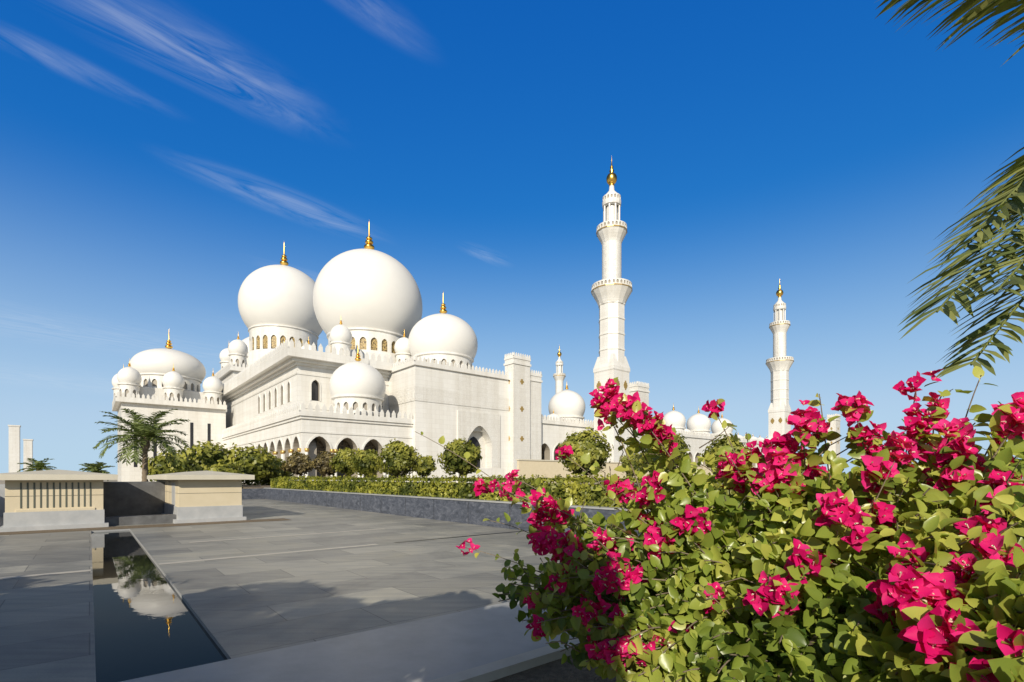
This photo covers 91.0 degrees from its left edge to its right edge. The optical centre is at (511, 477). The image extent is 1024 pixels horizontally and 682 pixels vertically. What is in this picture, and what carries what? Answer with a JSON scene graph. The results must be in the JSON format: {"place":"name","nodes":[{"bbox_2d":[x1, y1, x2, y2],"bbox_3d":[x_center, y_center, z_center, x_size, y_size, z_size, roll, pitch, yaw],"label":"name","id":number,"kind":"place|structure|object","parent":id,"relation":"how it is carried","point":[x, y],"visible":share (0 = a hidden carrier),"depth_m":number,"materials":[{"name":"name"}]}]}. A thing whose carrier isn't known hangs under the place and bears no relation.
{"place":"outdoors","nodes":[
{"label":"outdoors","id":0,"kind":"place"},
{"bbox_2d":[0,499,591,681],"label":"plaza","id":1,"kind":"structure","parent":0,"point":[244,606],"depth_m":8.48,"materials":[{"name":"stone"}]},
{"bbox_2d":[0,469,117,531],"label":"kiosk","id":2,"kind":"object","parent":1,"relation":"on","point":[51,499],"visible":1,"depth_m":16.47,"materials":[{"name":"grey stone"}]},
{"bbox_2d":[0,482,175,525],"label":"wall","id":3,"kind":"structure","parent":1,"relation":"on","point":[132,503],"depth_m":21.14,"materials":[{"name":"grey concrete"}]},
{"bbox_2d":[93,408,189,481],"bbox_3d":[-32.795,-2.240,45.057,7.626,7.881,7.284,0,0,0],"label":"palm","id":4,"kind":"object","parent":1,"relation":"on","point":[140,426],"visible":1,"depth_m":44.30,"materials":[{"name":"green plant"}]},
{"bbox_2d":[140,449,189,481],"bbox_3d":[-39.482,-0.747,58.110,5.036,5.093,5.794,0,0,0],"label":"shrub","id":5,"kind":"object","parent":1,"relation":"on","point":[161,465],"visible":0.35,"depth_m":56.32,"materials":[{"name":"green plant"}]},
{"bbox_2d":[147,471,254,523],"bbox_3d":[-14.059,0.710,22.340,2.880,1.980,8.460,0,0,-40],"label":"kiosk","id":6,"kind":"object","parent":1,"relation":"on","point":[201,496],"visible":0.87,"depth_m":19.38,"materials":[{"name":"grey stone"}]},
{"bbox_2d":[173,440,236,471],"bbox_3d":[-33.703,-1.227,55.868,6.352,6.054,6.647,0,0,0],"label":"shrub","id":7,"kind":"object","parent":1,"relation":"on","point":[207,456],"visible":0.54,"depth_m":54.36,"materials":[{"name":"green plant"}]},
{"bbox_2d":[203,459,243,483],"bbox_3d":[-26.950,0.047,46.967,3.738,3.506,3.304,0,0,-24],"label":"shrub","id":8,"kind":"object","parent":1,"relation":"on","point":[224,467],"visible":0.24,"depth_m":46.31,"materials":[{"name":"green plant"}]},
{"bbox_2d":[0,518,586,681],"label":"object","id":9,"kind":"object","parent":1,"relation":"on","point":[490,643],"visible":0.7,"depth_m":4.74,"materials":[{"name":"stone"}]},
{"bbox_2d":[91,530,227,681],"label":"channel water","id":10,"kind":"structure","parent":9,"relation":"on","point":[147,622],"depth_m":6.16,"materials":[{"name":"black liquid"}]},
{"bbox_2d":[242,483,649,537],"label":"planter wall","id":11,"kind":"structure","parent":1,"relation":"on","point":[470,511],"depth_m":21.02,"materials":[{"name":"stone"}]},
{"bbox_2d":[220,443,276,484],"bbox_3d":[-30.341,-1.133,57.934,6.426,5.865,6.307,0,0,0],"label":"shrub","id":12,"kind":"object","parent":11,"relation":"on","point":[257,464],"visible":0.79,"depth_m":56.77,"materials":[{"name":"green plant"}]},
{"bbox_2d":[270,455,284,463],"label":"bush","id":13,"kind":"object","parent":11,"relation":"on","point":[280,460],"visible":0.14,"depth_m":61.52,"materials":[{"name":"green plant"}]},
{"bbox_2d":[262,459,293,484],"bbox_3d":[-29.346,-0.269,62.092,4.798,4.137,4.423,0,0,0],"label":"shrub","id":14,"kind":"object","parent":11,"relation":"on","point":[279,472],"visible":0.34,"depth_m":60.66,"materials":[{"name":"green plant"}]},
{"bbox_2d":[279,450,312,476],"bbox_3d":[-24.467,-1.110,57.938,3.284,4.265,3.524,0,0,30],"label":"tree","id":15,"kind":"object","parent":11,"relation":"on","point":[298,463],"visible":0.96,"depth_m":57.15,"materials":[{"name":"brown plant"}]},
{"bbox_2d":[310,450,337,480],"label":"tree","id":16,"kind":"object","parent":11,"relation":"on","point":[320,462],"visible":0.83,"depth_m":52.13,"materials":[{"name":"brown plant"}]},
{"bbox_2d":[329,447,357,477],"bbox_3d":[-16.465,-1.002,50.047,3.191,4.048,3.296,0,0,0],"label":"tree","id":17,"kind":"object","parent":11,"relation":"on","point":[342,460],"visible":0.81,"depth_m":49.14,"materials":[{"name":"green plant"}]},
{"bbox_2d":[351,448,379,476],"bbox_3d":[-13.375,-0.846,46.906,2.801,3.742,2.788,0,0,43],"label":"bush","id":18,"kind":"object","parent":11,"relation":"on","point":[364,463],"visible":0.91,"depth_m":46.24,"materials":[{"name":"green plant"}]},
{"bbox_2d":[374,438,420,481],"bbox_3d":[-9.102,-1.040,40.075,3.774,4.131,3.363,0,0,0],"label":"tree","id":19,"kind":"object","parent":11,"relation":"on","point":[401,458],"visible":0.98,"depth_m":39.18,"materials":[{"name":"green plant"}]},
{"bbox_2d":[413,453,436,481],"bbox_3d":[-8.009,-0.602,45.971,2.371,3.259,2.298,0,0,0],"label":"bush","id":20,"kind":"object","parent":11,"relation":"on","point":[427,465],"visible":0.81,"depth_m":45.45,"materials":[{"name":"green plant"}]},
{"bbox_2d":[434,438,482,482],"bbox_3d":[-3.584,-0.872,34.019,3.210,3.780,2.955,0,0,0],"label":"tree","id":21,"kind":"object","parent":11,"relation":"on","point":[453,463],"visible":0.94,"depth_m":33.31,"materials":[{"name":"green plant"}]},
{"bbox_2d":[270,472,891,511],"bbox_3d":[-5.481,0.403,24.588,1.568,1.093,40.994,0,0,-40],"label":"hedge","id":22,"kind":"object","parent":11,"relation":"on","point":[578,493],"visible":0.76,"depth_m":20.08,"materials":[{"name":"green plant"}]},
{"bbox_2d":[555,427,613,483],"bbox_3d":[4.021,-0.891,27.982,3.294,3.829,3.438,0,0,0],"label":"tree","id":23,"kind":"object","parent":11,"relation":"on","point":[580,443],"visible":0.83,"depth_m":27.16,"materials":[{"name":"green plant"}]},
{"bbox_2d":[619,453,645,476],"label":"bush","id":24,"kind":"object","parent":11,"relation":"on","point":[633,463],"visible":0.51,"depth_m":59.09,"materials":[{"name":"green plant"}]},
{"bbox_2d":[636,431,690,471],"bbox_3d":[8.157,-0.863,27.077,2.860,3.766,2.959,0,0,30],"label":"tree","id":25,"kind":"object","parent":11,"relation":"on","point":[680,441],"visible":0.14,"depth_m":26.47,"materials":[{"name":"green plant"}]},
{"bbox_2d":[699,433,749,468],"bbox_3d":[10.607,-0.606,24.976,2.450,3.260,2.202,0,0,0],"label":"tree","id":26,"kind":"object","parent":11,"relation":"on","point":[738,446],"visible":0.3,"depth_m":24.61,"materials":[{"name":"green plant"}]},
{"bbox_2d":[491,655,624,681],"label":"planting bed","id":27,"kind":"object","parent":1,"relation":"on","point":[556,671],"depth_m":4.27,"materials":[{"name":"grey stone"}]},
{"bbox_2d":[416,366,1023,681],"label":"bougainvillea","id":28,"kind":"object","parent":27,"relation":"on","point":[798,567],"visible":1,"depth_m":2.70,"materials":[{"name":"green plant"}]},
{"bbox_2d":[875,0,1023,377],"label":"palm","id":29,"kind":"object","parent":27,"relation":"on","point":[1007,207],"visible":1,"depth_m":5.02,"materials":[{"name":"green plant"}]},
{"bbox_2d":[0,478,1023,483],"bbox_3d":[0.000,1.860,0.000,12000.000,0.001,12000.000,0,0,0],"label":"ground","id":30,"kind":"structure","parent":0,"point":[2,481],"depth_m":236.11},
{"bbox_2d":[8,425,33,472],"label":"towers","id":31,"kind":"structure","parent":30,"relation":"on","point":[14,444],"depth_m":299.18,"materials":[{"name":"stone"}]},
{"bbox_2d":[16,458,55,471],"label":"palm","id":32,"kind":"object","parent":30,"relation":"on","point":[36,465],"visible":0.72,"depth_m":104.16,"materials":[{"name":"green plant"}]},
{"bbox_2d":[79,461,114,480],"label":"palm","id":33,"kind":"object","parent":30,"relation":"on","point":[92,467],"visible":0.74,"depth_m":94.42,"materials":[{"name":"green plant"}]},
{"bbox_2d":[112,158,840,483],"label":"mosque","id":34,"kind":"structure","parent":30,"relation":"on","point":[386,366],"depth_m":148.63,"materials":[{"name":"stone"}]},
{"bbox_2d":[0,0,1023,477],"label":"sky","id":35,"kind":"structure","parent":0,"point":[156,156],"materials":[{"name":"blue"}]}
]}

